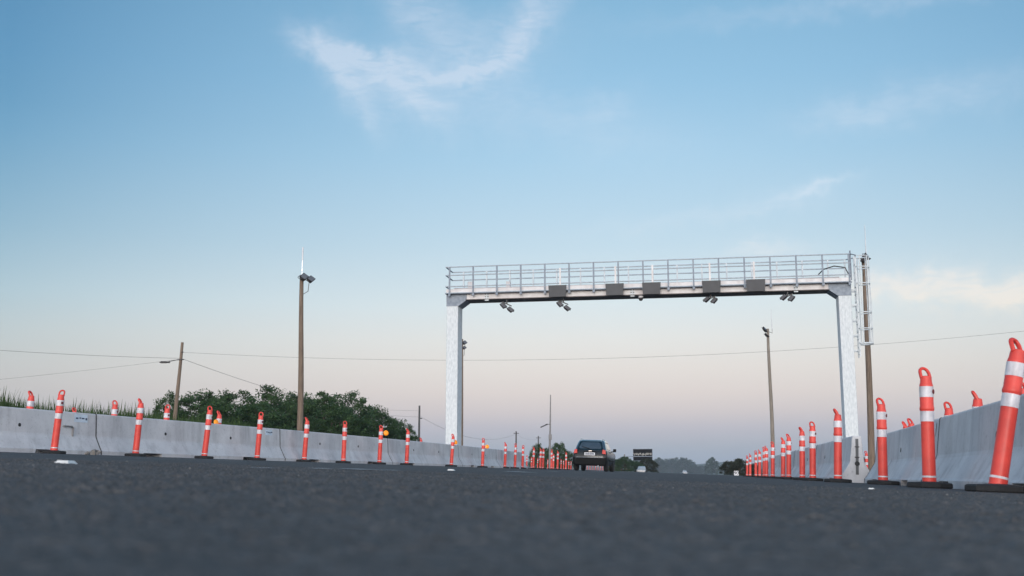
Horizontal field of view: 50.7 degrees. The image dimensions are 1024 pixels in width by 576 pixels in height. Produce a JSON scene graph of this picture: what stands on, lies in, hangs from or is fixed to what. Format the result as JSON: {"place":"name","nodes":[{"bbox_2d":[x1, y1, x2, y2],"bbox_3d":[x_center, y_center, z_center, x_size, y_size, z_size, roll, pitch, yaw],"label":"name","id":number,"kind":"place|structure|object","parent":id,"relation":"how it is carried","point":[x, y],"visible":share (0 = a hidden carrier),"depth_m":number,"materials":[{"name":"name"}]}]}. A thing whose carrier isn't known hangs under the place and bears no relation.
{"place":"outdoors","nodes":[
{"label":"outdoors","id":0,"kind":"place"},
{"bbox_2d":[0,386,292,429],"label":"grass","id":1,"kind":"structure","parent":0,"point":[4,403],"depth_m":35.27,"materials":[{"name":"plant"}]},
{"bbox_2d":[0,452,1023,575],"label":"road","id":2,"kind":"structure","parent":0,"point":[117,516],"depth_m":1.09,"materials":[{"name":"grey asphalt"}]},
{"bbox_2d":[26,391,35,452],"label":"traffic delineator","id":3,"kind":"object","parent":2,"relation":"on","point":[30,402],"visible":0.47,"depth_m":20.38,"materials":[{"name":"orange plastic"}]},
{"bbox_2d":[0,406,101,454],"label":"concrete barrier","id":4,"kind":"object","parent":2,"relation":"on","point":[24,430],"visible":0.95,"depth_m":20.33,"materials":[{"name":"concrete"}]},
{"bbox_2d":[41,390,65,453],"bbox_3d":[-8.281,2.425,19.608,0.403,1.166,0.403,-3,-10,14],"label":"traffic delineator","id":5,"kind":"object","parent":2,"relation":"on","point":[57,425],"visible":0.99,"depth_m":19.54,"materials":[{"name":"orange plastic"}]},
{"bbox_2d":[54,460,76,463],"bbox_3d":[-1.915,0.748,4.634,0.073,0.015,0.073,0,-10,10],"label":"pavement marker","id":6,"kind":"object","parent":2,"relation":"on","point":[64,461],"visible":0.64,"depth_m":4.61,"materials":[{"name":"white plastic"}]},
{"bbox_2d":[85,449,101,454],"bbox_3d":[-8.242,3.232,21.192,0.350,0.145,0.246,2,-9,0],"label":"mortar rubble","id":7,"kind":"object","parent":2,"relation":"on","point":[95,452],"visible":0.9,"depth_m":21.12,"materials":[{"name":"grey concrete"}]},
{"bbox_2d":[111,400,117,415],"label":"traffic delineator","id":8,"kind":"object","parent":2,"relation":"on","point":[114,410],"visible":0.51,"depth_m":22.85,"materials":[{"name":"orange plastic"}]},
{"bbox_2d":[124,398,145,456],"bbox_3d":[-7.550,2.804,21.738,0.403,1.169,0.403,-5,-11,28],"label":"traffic delineator","id":9,"kind":"object","parent":2,"relation":"on","point":[138,428],"visible":1,"depth_m":21.68,"materials":[{"name":"orange plastic"}]},
{"bbox_2d":[97,414,285,460],"bbox_3d":[-7.244,3.478,24.702,0.608,0.814,6.615,-2,-10,21],"label":"concrete barrier","id":10,"kind":"object","parent":2,"relation":"on","point":[165,438],"visible":0.91,"depth_m":24.04,"materials":[{"name":"concrete"}]},
{"bbox_2d":[164,404,169,419],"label":"traffic delineator","id":11,"kind":"object","parent":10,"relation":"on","point":[167,414],"visible":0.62,"depth_m":23.86,"materials":[{"name":"orange plastic"}]},
{"bbox_2d":[194,406,213,458],"bbox_3d":[-6.772,3.183,23.845,0.403,1.166,0.403,-6,-12,32],"label":"traffic delineator","id":12,"kind":"object","parent":2,"relation":"on","point":[208,424],"visible":1,"depth_m":23.78,"materials":[{"name":"orange plastic"}]},
{"bbox_2d":[214,411,221,423],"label":"traffic delineator","id":13,"kind":"object","parent":2,"relation":"on","point":[218,420],"visible":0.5,"depth_m":26.20,"materials":[{"name":"orange plastic"}]},
{"bbox_2d":[247,412,265,460],"bbox_3d":[-6.115,3.560,25.979,0.403,1.166,0.403,-1,-10,7],"label":"traffic delineator","id":14,"kind":"object","parent":2,"relation":"on","point":[258,438],"visible":1,"depth_m":25.92,"materials":[{"name":"orange plastic"}]},
{"bbox_2d":[296,417,311,461],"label":"traffic delineator","id":15,"kind":"object","parent":2,"relation":"on","point":[305,441],"visible":1,"depth_m":28.22,"materials":[{"name":"orange plastic"}]},
{"bbox_2d":[280,429,392,464],"bbox_3d":[-5.038,4.593,30.941,0.608,0.814,6.858,-1,-10,17],"label":"concrete barrier","id":16,"kind":"object","parent":2,"relation":"on","point":[325,447],"visible":0.84,"depth_m":30.29,"materials":[{"name":"concrete"}]},
{"bbox_2d":[335,421,350,462],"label":"traffic delineator","id":17,"kind":"object","parent":2,"relation":"on","point":[344,440],"visible":1,"depth_m":29.80,"materials":[{"name":"orange plastic"}]},
{"bbox_2d":[372,425,387,463],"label":"traffic delineator","id":18,"kind":"object","parent":2,"relation":"on","point":[380,442],"visible":1,"depth_m":32.24,"materials":[{"name":"orange plastic"}]},
{"bbox_2d":[400,428,412,464],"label":"traffic delineator","id":19,"kind":"object","parent":2,"relation":"on","point":[407,447],"visible":1,"depth_m":34.33,"materials":[{"name":"orange plastic"}]},
{"bbox_2d":[387,438,462,466],"bbox_3d":[-3.088,5.782,37.683,0.608,0.814,7.427,0,-10,15],"label":"concrete barrier","id":20,"kind":"object","parent":2,"relation":"on","point":[428,454],"visible":0.83,"depth_m":37.22,"materials":[{"name":"concrete"}]},
{"bbox_2d":[445,434,456,466],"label":"traffic delineator","id":21,"kind":"object","parent":2,"relation":"on","point":[453,441],"visible":0.99,"depth_m":38.51,"materials":[{"name":"orange plastic"}]},
{"bbox_2d":[458,445,499,467],"bbox_3d":[-1.474,6.967,44.474,0.608,0.814,6.780,0,-10,12],"label":"concrete barrier","id":22,"kind":"object","parent":2,"relation":"on","point":[469,456],"visible":0.81,"depth_m":43.82,"materials":[{"name":"concrete"}]},
{"bbox_2d":[477,438,488,467],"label":"traffic delineator","id":23,"kind":"object","parent":2,"relation":"on","point":[483,452],"visible":1,"depth_m":42.67,"materials":[{"name":"orange plastic"}]},
{"bbox_2d":[503,442,508,467],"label":"traffic delineator","id":24,"kind":"object","parent":2,"relation":"on","point":[505,453],"visible":0.96,"depth_m":48.57,"materials":[{"name":"orange plastic"}]},
{"bbox_2d":[496,449,527,468],"bbox_3d":[-0.147,8.162,51.390,0.608,0.814,7.551,0,-10,10],"label":"concrete barrier","id":25,"kind":"object","parent":2,"relation":"on","point":[509,460],"visible":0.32,"depth_m":50.74,"materials":[{"name":"concrete"}]},
{"bbox_2d":[510,443,518,468],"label":"traffic delineator","id":26,"kind":"object","parent":2,"relation":"on","point":[515,452],"visible":0.98,"depth_m":50.10,"materials":[{"name":"orange plastic"}]},
{"bbox_2d":[521,445,526,468],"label":"traffic delineator","id":27,"kind":"object","parent":2,"relation":"on","point":[522,463],"visible":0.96,"depth_m":53.47,"materials":[{"name":"orange plastic"}]},
{"bbox_2d":[529,447,536,468],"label":"traffic delineator","id":28,"kind":"object","parent":2,"relation":"on","point":[533,463],"visible":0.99,"depth_m":57.36,"materials":[{"name":"orange plastic"}]},
{"bbox_2d":[537,448,543,468],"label":"traffic delineator","id":29,"kind":"object","parent":2,"relation":"on","point":[540,462],"visible":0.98,"depth_m":59.53,"materials":[{"name":"orange plastic"}]},
{"bbox_2d":[548,449,554,469],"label":"traffic delineator","id":30,"kind":"object","parent":2,"relation":"on","point":[551,460],"visible":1,"depth_m":63.10,"materials":[{"name":"orange plastic"}]},
{"bbox_2d":[573,439,615,471],"bbox_3d":[4.365,8.823,56.923,2.160,1.653,4.475,0,-10,12],"label":"hatchback car","id":31,"kind":"object","parent":2,"relation":"on","point":[598,453],"visible":1,"depth_m":55.05,"materials":[{"name":"black paint"}]},
{"bbox_2d":[636,466,646,471],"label":"distant car","id":32,"kind":"object","parent":2,"relation":"on","point":[641,468],"visible":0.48,"depth_m":208.38,"materials":[{"name":"white paint"}]},
{"bbox_2d":[445,250,873,444],"bbox_3d":[5.507,3.173,42.299,16.737,8.718,1.225,-2,-10,10],"label":"gantry","id":33,"kind":"object","parent":2,"relation":"on","point":[840,290],"visible":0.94,"depth_m":42.45,"materials":[{"name":"metal"}]},
{"bbox_2d":[500,300,513,312],"bbox_3d":[-0.191,0.745,43.308,0.592,0.551,0.273,-2,-10,10],"label":"floodlight pair","id":34,"kind":"object","parent":33,"relation":"hanging from","point":[509,308],"visible":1,"depth_m":43.25,"materials":[{"name":"metal"}]},
{"bbox_2d":[548,268,566,296],"bbox_3d":[1.820,-0.209,42.916,0.720,1.185,0.390,-2,-10,10],"label":"antenna panel","id":35,"kind":"object","parent":33,"relation":"attached to","point":[559,290],"visible":1,"depth_m":42.70,"materials":[{"name":"white paint"}]},
{"bbox_2d":[556,298,570,310],"bbox_3d":[2.057,0.678,42.920,0.592,0.551,0.273,-2,-10,10],"label":"floodlight pair","id":36,"kind":"object","parent":33,"relation":"hanging from","point":[559,303],"visible":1,"depth_m":42.87,"materials":[{"name":"metal"}]},
{"bbox_2d":[605,266,623,295],"bbox_3d":[4.047,-0.275,42.532,0.720,1.185,0.390,-2,-10,10],"label":"antenna panel","id":37,"kind":"object","parent":33,"relation":"attached to","point":[615,288],"visible":1,"depth_m":42.31,"materials":[{"name":"white paint"}]},
{"bbox_2d":[642,265,660,294],"bbox_3d":[5.458,-0.317,42.289,0.720,1.185,0.390,-2,-10,10],"label":"antenna panel","id":38,"kind":"object","parent":33,"relation":"attached to","point":[652,287],"visible":1,"depth_m":42.07,"materials":[{"name":"white paint"}]},
{"bbox_2d":[703,294,717,303],"bbox_3d":[7.698,0.435,41.961,0.592,0.399,0.273,-2,-10,10],"label":"floodlight pair","id":39,"kind":"object","parent":33,"relation":"hanging from","point":[707,299],"visible":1,"depth_m":41.90,"materials":[{"name":"metal"}]},
{"bbox_2d":[702,263,720,292],"bbox_3d":[7.724,-0.384,41.898,0.720,1.185,0.390,-2,-10,10],"label":"antenna panel","id":40,"kind":"object","parent":33,"relation":"attached to","point":[712,286],"visible":1,"depth_m":41.67,"materials":[{"name":"white paint"}]},
{"bbox_2d":[746,261,764,291],"bbox_3d":[9.375,-0.433,41.613,0.720,1.185,0.390,-2,-10,10],"label":"antenna panel","id":41,"kind":"object","parent":33,"relation":"attached to","point":[753,284],"visible":1,"depth_m":41.40,"materials":[{"name":"white paint"}]},
{"bbox_2d":[780,292,794,301],"bbox_3d":[10.569,0.350,41.465,0.592,0.399,0.273,-2,-10,10],"label":"floodlight pair","id":42,"kind":"object","parent":33,"relation":"hanging from","point":[783,297],"visible":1,"depth_m":41.41,"materials":[{"name":"metal"}]},
{"bbox_2d":[746,453,751,476],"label":"traffic delineator","id":43,"kind":"object","parent":2,"relation":"on","point":[750,459],"visible":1,"depth_m":53.97,"materials":[{"name":"orange plastic"}]},
{"bbox_2d":[751,450,756,476],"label":"traffic delineator","id":44,"kind":"object","parent":2,"relation":"on","point":[755,464],"visible":0.98,"depth_m":47.20,"materials":[{"name":"orange plastic"}]},
{"bbox_2d":[754,449,760,476],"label":"traffic delineator","id":45,"kind":"object","parent":2,"relation":"on","point":[759,463],"visible":0.95,"depth_m":45.03,"materials":[{"name":"orange plastic"}]},
{"bbox_2d":[758,447,764,477],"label":"traffic delineator","id":46,"kind":"object","parent":2,"relation":"on","point":[763,473],"visible":0.62,"depth_m":40.83,"materials":[{"name":"orange plastic"}]},
{"bbox_2d":[761,446,767,477],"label":"traffic delineator","id":47,"kind":"object","parent":2,"relation":"on","point":[766,461],"visible":0.95,"depth_m":39.40,"materials":[{"name":"orange plastic"}]},
{"bbox_2d":[766,441,775,477],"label":"traffic delineator","id":48,"kind":"object","parent":2,"relation":"on","point":[772,461],"visible":0.98,"depth_m":34.26,"materials":[{"name":"orange plastic"}]},
{"bbox_2d":[768,455,779,475],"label":"concrete barrier","id":49,"kind":"object","parent":2,"relation":"on","point":[777,459],"visible":0.24,"depth_m":38.55,"materials":[{"name":"concrete"}]},
{"bbox_2d":[776,437,785,478],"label":"traffic delineator","id":50,"kind":"object","parent":2,"relation":"on","point":[783,451],"visible":0.95,"depth_m":30.32,"materials":[{"name":"orange plastic"}]},
{"bbox_2d":[775,451,794,476],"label":"concrete barrier","id":51,"kind":"object","parent":2,"relation":"on","point":[778,473],"visible":0.06,"depth_m":33.88,"materials":[{"name":"concrete"}]},
{"bbox_2d":[780,434,792,478],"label":"traffic delineator","id":52,"kind":"object","parent":2,"relation":"on","point":[788,457],"visible":0.97,"depth_m":27.66,"materials":[{"name":"orange plastic"}]},
{"bbox_2d":[793,427,805,479],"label":"traffic delineator","id":53,"kind":"object","parent":2,"relation":"on","point":[801,455],"visible":0.98,"depth_m":23.71,"materials":[{"name":"orange plastic"}]},
{"bbox_2d":[791,445,816,477],"bbox_3d":[7.602,4.518,27.730,0.608,0.814,6.122,0,-10,10],"label":"concrete barrier","id":54,"kind":"object","parent":2,"relation":"on","point":[795,471],"visible":0.38,"depth_m":28.36,"materials":[{"name":"concrete"}]},
{"bbox_2d":[802,421,823,480],"bbox_3d":[5.884,3.205,21.221,0.403,1.167,0.403,-3,-10,18],"label":"traffic delineator","id":55,"kind":"object","parent":2,"relation":"on","point":[812,453],"visible":1,"depth_m":21.16,"materials":[{"name":"orange plastic"}]},
{"bbox_2d":[807,436,868,482],"bbox_3d":[6.550,3.497,21.809,0.608,0.814,6.122,0,-10,10],"label":"concrete barrier","id":56,"kind":"object","parent":2,"relation":"on","point":[855,469],"visible":0.75,"depth_m":19.25,"materials":[{"name":"concrete"}]},
{"bbox_2d":[824,408,851,482],"bbox_3d":[5.135,2.494,17.107,0.403,1.169,0.403,-5,-11,26],"label":"traffic delineator","id":57,"kind":"object","parent":2,"relation":"on","point":[837,433],"visible":0.99,"depth_m":17.04,"materials":[{"name":"orange plastic"}]},
{"bbox_2d":[867,398,899,484],"bbox_3d":[4.937,2.049,14.461,0.403,1.167,0.403,-2,-10,12],"label":"traffic delineator","id":58,"kind":"object","parent":2,"relation":"on","point":[881,418],"visible":1,"depth_m":14.40,"materials":[{"name":"orange plastic"}]},
{"bbox_2d":[864,418,939,485],"bbox_3d":[5.729,2.436,15.590,0.608,0.814,6.122,0,-10,12],"label":"concrete barrier","id":59,"kind":"object","parent":2,"relation":"on","point":[904,456],"visible":0.3,"depth_m":14.99,"materials":[{"name":"concrete"}]},
{"bbox_2d":[907,367,952,488],"bbox_3d":[3.973,1.336,10.372,0.403,1.167,0.403,-3,-10,16],"label":"traffic delineator","id":60,"kind":"object","parent":2,"relation":"on","point":[926,409],"visible":1,"depth_m":10.31,"materials":[{"name":"orange plastic"}]},
{"bbox_2d":[943,401,953,416],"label":"traffic delineator","id":61,"kind":"object","parent":2,"relation":"on","point":[948,411],"visible":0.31,"depth_m":14.76,"materials":[{"name":"orange plastic"}]},
{"bbox_2d":[921,394,1023,488],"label":"concrete barrier","id":62,"kind":"object","parent":2,"relation":"on","point":[965,446],"visible":0.78,"depth_m":10.53,"materials":[{"name":"concrete"}]},
{"bbox_2d":[971,391,982,408],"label":"traffic delineator","id":63,"kind":"object","parent":2,"relation":"on","point":[977,401],"visible":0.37,"depth_m":12.91,"materials":[{"name":"orange plastic"}]},
{"bbox_2d":[964,337,1023,492],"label":"traffic delineator","id":64,"kind":"object","parent":2,"relation":"on","point":[1006,425],"visible":0.99,"depth_m":7.89,"materials":[{"name":"orange plastic"}]},
{"bbox_2d":[0,0,1023,463],"label":"sky","id":65,"kind":"structure","parent":0,"point":[168,168],"materials":[{"name":"blue"}]},
{"bbox_2d":[525,459,768,473],"bbox_3d":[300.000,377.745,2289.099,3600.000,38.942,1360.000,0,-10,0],"label":"hills","id":66,"kind":"structure","parent":0,"point":[598,468],"depth_m":2322.23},
{"bbox_3d":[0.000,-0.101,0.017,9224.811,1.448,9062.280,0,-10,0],"label":"ground","id":67,"kind":"structure","parent":0,"visible":0},
{"bbox_2d":[148,390,185,420],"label":"tree","id":68,"kind":"object","parent":67,"relation":"on","point":[160,403],"visible":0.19,"depth_m":83.36,"materials":[{"name":"green plant"}]},
{"bbox_2d":[159,342,183,419],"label":"utility pole","id":69,"kind":"object","parent":67,"relation":"on","point":[175,411],"visible":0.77,"depth_m":66.92,"materials":[{"name":"brown wood"}]},
{"bbox_2d":[0,350,153,357],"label":"power line","id":70,"kind":"object","parent":69,"relation":"attached to","point":[76,354],"visible":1,"depth_m":65.21,"materials":[{"name":"metal"}]},
{"bbox_2d":[184,331,1020,359],"bbox_3d":[8.049,3.191,64.900,57.408,2.148,0.015,-1,-10,5],"label":"power line","id":71,"kind":"object","parent":69,"relation":"attached to","point":[629,357],"visible":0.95,"depth_m":64.66,"materials":[{"name":"metal"}]},
{"bbox_2d":[170,388,217,418],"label":"tree","id":72,"kind":"object","parent":67,"relation":"on","point":[192,399],"visible":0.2,"depth_m":87.00,"materials":[{"name":"green plant"}]},
{"bbox_2d":[184,398,250,425],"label":"tree","id":73,"kind":"object","parent":67,"relation":"on","point":[227,410],"visible":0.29,"depth_m":75.04,"materials":[{"name":"green plant"}]},
{"bbox_2d":[202,388,273,427],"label":"tree","id":74,"kind":"object","parent":67,"relation":"on","point":[229,397],"visible":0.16,"depth_m":82.16,"materials":[{"name":"green plant"}]},
{"bbox_2d":[225,403,295,429],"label":"tree","id":75,"kind":"object","parent":67,"relation":"on","point":[274,416],"visible":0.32,"depth_m":77.07,"materials":[{"name":"green plant"}]},
{"bbox_2d":[247,384,305,429],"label":"tree","id":76,"kind":"object","parent":67,"relation":"on","point":[272,397],"visible":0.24,"depth_m":89.08,"materials":[{"name":"green plant"}]},
{"bbox_2d":[268,391,325,427],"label":"tree","id":77,"kind":"object","parent":67,"relation":"on","point":[294,398],"visible":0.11,"depth_m":96.89,"materials":[{"name":"green plant"}]},
{"bbox_2d":[297,247,314,430],"bbox_3d":[-10.036,3.109,52.131,0.853,10.415,0.526,0,-10,0],"label":"light pole","id":78,"kind":"object","parent":67,"relation":"on","point":[310,279],"visible":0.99,"depth_m":52.12,"materials":[{"name":"brown wood"}]},
{"bbox_2d":[293,390,359,434],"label":"tree","id":79,"kind":"object","parent":67,"relation":"on","point":[322,400],"visible":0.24,"depth_m":90.96,"materials":[{"name":"green plant"}]},
{"bbox_2d":[303,402,376,436],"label":"tree","id":80,"kind":"object","parent":67,"relation":"on","point":[354,428],"visible":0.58,"depth_m":84.63,"materials":[{"name":"green plant"}]},
{"bbox_2d":[327,390,379,436],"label":"tree","id":81,"kind":"object","parent":67,"relation":"on","point":[357,407],"visible":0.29,"depth_m":96.18,"materials":[{"name":"green plant"}]},
{"bbox_2d":[359,404,403,439],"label":"tree","id":82,"kind":"object","parent":67,"relation":"on","point":[382,416],"visible":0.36,"depth_m":102.62,"materials":[{"name":"green plant"}]},
{"bbox_2d":[382,418,415,440],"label":"tree","id":83,"kind":"object","parent":67,"relation":"on","point":[402,430],"visible":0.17,"depth_m":108.61,"materials":[{"name":"green plant"}]},
{"bbox_2d":[405,423,419,441],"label":"tree","id":84,"kind":"object","parent":67,"relation":"on","point":[408,426],"visible":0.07,"depth_m":114.87,"materials":[{"name":"green plant"}]},
{"bbox_2d":[418,406,421,440],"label":"utility pole","id":85,"kind":"object","parent":67,"relation":"on","point":[419,418],"visible":0.56,"depth_m":134.00,"materials":[{"name":"metal"}]},
{"bbox_2d":[461,339,466,445],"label":"light pole","id":86,"kind":"object","parent":67,"relation":"on","point":[464,342],"visible":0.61,"depth_m":77.77,"materials":[{"name":"brown wood"}]},
{"bbox_2d":[527,443,546,467],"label":"tree","id":87,"kind":"object","parent":67,"relation":"on","point":[537,449],"visible":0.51,"depth_m":148.00,"materials":[{"name":"green plant"}]},
{"bbox_2d":[540,395,551,467],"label":"street light","id":88,"kind":"object","parent":67,"relation":"on","point":[550,436],"visible":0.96,"depth_m":126.69,"materials":[{"name":"grey concrete"}]},
{"bbox_2d":[539,447,556,468],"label":"tree","id":89,"kind":"object","parent":67,"relation":"on","point":[547,452],"visible":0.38,"depth_m":157.87,"materials":[{"name":"green plant"}]},
{"bbox_2d":[551,441,569,468],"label":"tree","id":90,"kind":"object","parent":67,"relation":"on","point":[556,447],"visible":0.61,"depth_m":162.56,"materials":[{"name":"green plant"}]},
{"bbox_2d":[564,451,573,468],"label":"tree","id":91,"kind":"object","parent":67,"relation":"on","point":[570,464],"visible":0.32,"depth_m":167.39,"materials":[{"name":"green plant"}]},
{"bbox_2d":[614,456,635,471],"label":"tree","id":92,"kind":"object","parent":67,"relation":"on","point":[624,462],"visible":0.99,"depth_m":206.71,"materials":[{"name":"green plant"}]},
{"bbox_2d":[627,460,642,471],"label":"tree","id":93,"kind":"object","parent":67,"relation":"on","point":[636,465],"visible":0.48,"depth_m":211.75,"materials":[{"name":"green plant"}]},
{"bbox_2d":[624,449,652,471],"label":"message board","id":94,"kind":"object","parent":67,"relation":"on","point":[639,454],"visible":0.93,"depth_m":246.40,"materials":[{"name":"grey metal"}]},
{"bbox_2d":[637,458,658,472],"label":"tree","id":95,"kind":"object","parent":67,"relation":"on","point":[653,466],"visible":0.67,"depth_m":220.99,"materials":[{"name":"green plant"}]},
{"bbox_2d":[654,457,667,472],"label":"tree","id":96,"kind":"object","parent":67,"relation":"on","point":[661,462],"visible":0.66,"depth_m":1495.35,"materials":[{"name":"green plant"}]},
{"bbox_2d":[665,458,679,472],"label":"tree","id":97,"kind":"object","parent":67,"relation":"on","point":[671,466],"visible":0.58,"depth_m":1603.21,"materials":[{"name":"green plant"}]},
{"bbox_2d":[674,457,692,473],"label":"tree","id":98,"kind":"object","parent":67,"relation":"on","point":[686,463],"visible":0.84,"depth_m":1547.67,"materials":[{"name":"green plant"}]},
{"bbox_2d":[686,464,702,473],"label":"tree","id":99,"kind":"object","parent":67,"relation":"on","point":[693,468],"visible":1,"depth_m":1492.82,"materials":[{"name":"green plant"}]},
{"bbox_2d":[704,457,719,474],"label":"tree","id":100,"kind":"object","parent":67,"relation":"on","point":[711,464],"visible":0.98,"depth_m":1230.18,"materials":[{"name":"green plant"}]},
{"bbox_2d":[718,460,739,475],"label":"tree","id":101,"kind":"object","parent":67,"relation":"on","point":[726,469],"visible":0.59,"depth_m":196.85,"materials":[{"name":"green plant"}]},
{"bbox_2d":[728,458,752,475],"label":"tree","id":102,"kind":"object","parent":67,"relation":"on","point":[738,463],"visible":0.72,"depth_m":186.77,"materials":[{"name":"green plant"}]},
{"bbox_2d":[762,314,774,446],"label":"light pole","id":103,"kind":"object","parent":67,"relation":"on","point":[770,392],"visible":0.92,"depth_m":69.83,"materials":[{"name":"brown wood"}]},
{"bbox_2d":[860,225,874,470],"bbox_3d":[15.524,2.744,47.079,0.618,11.314,0.545,-5,-11,27],"label":"light pole","id":104,"kind":"object","parent":67,"relation":"on","point":[870,430],"visible":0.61,"depth_m":46.89,"materials":[{"name":"brown wood"}]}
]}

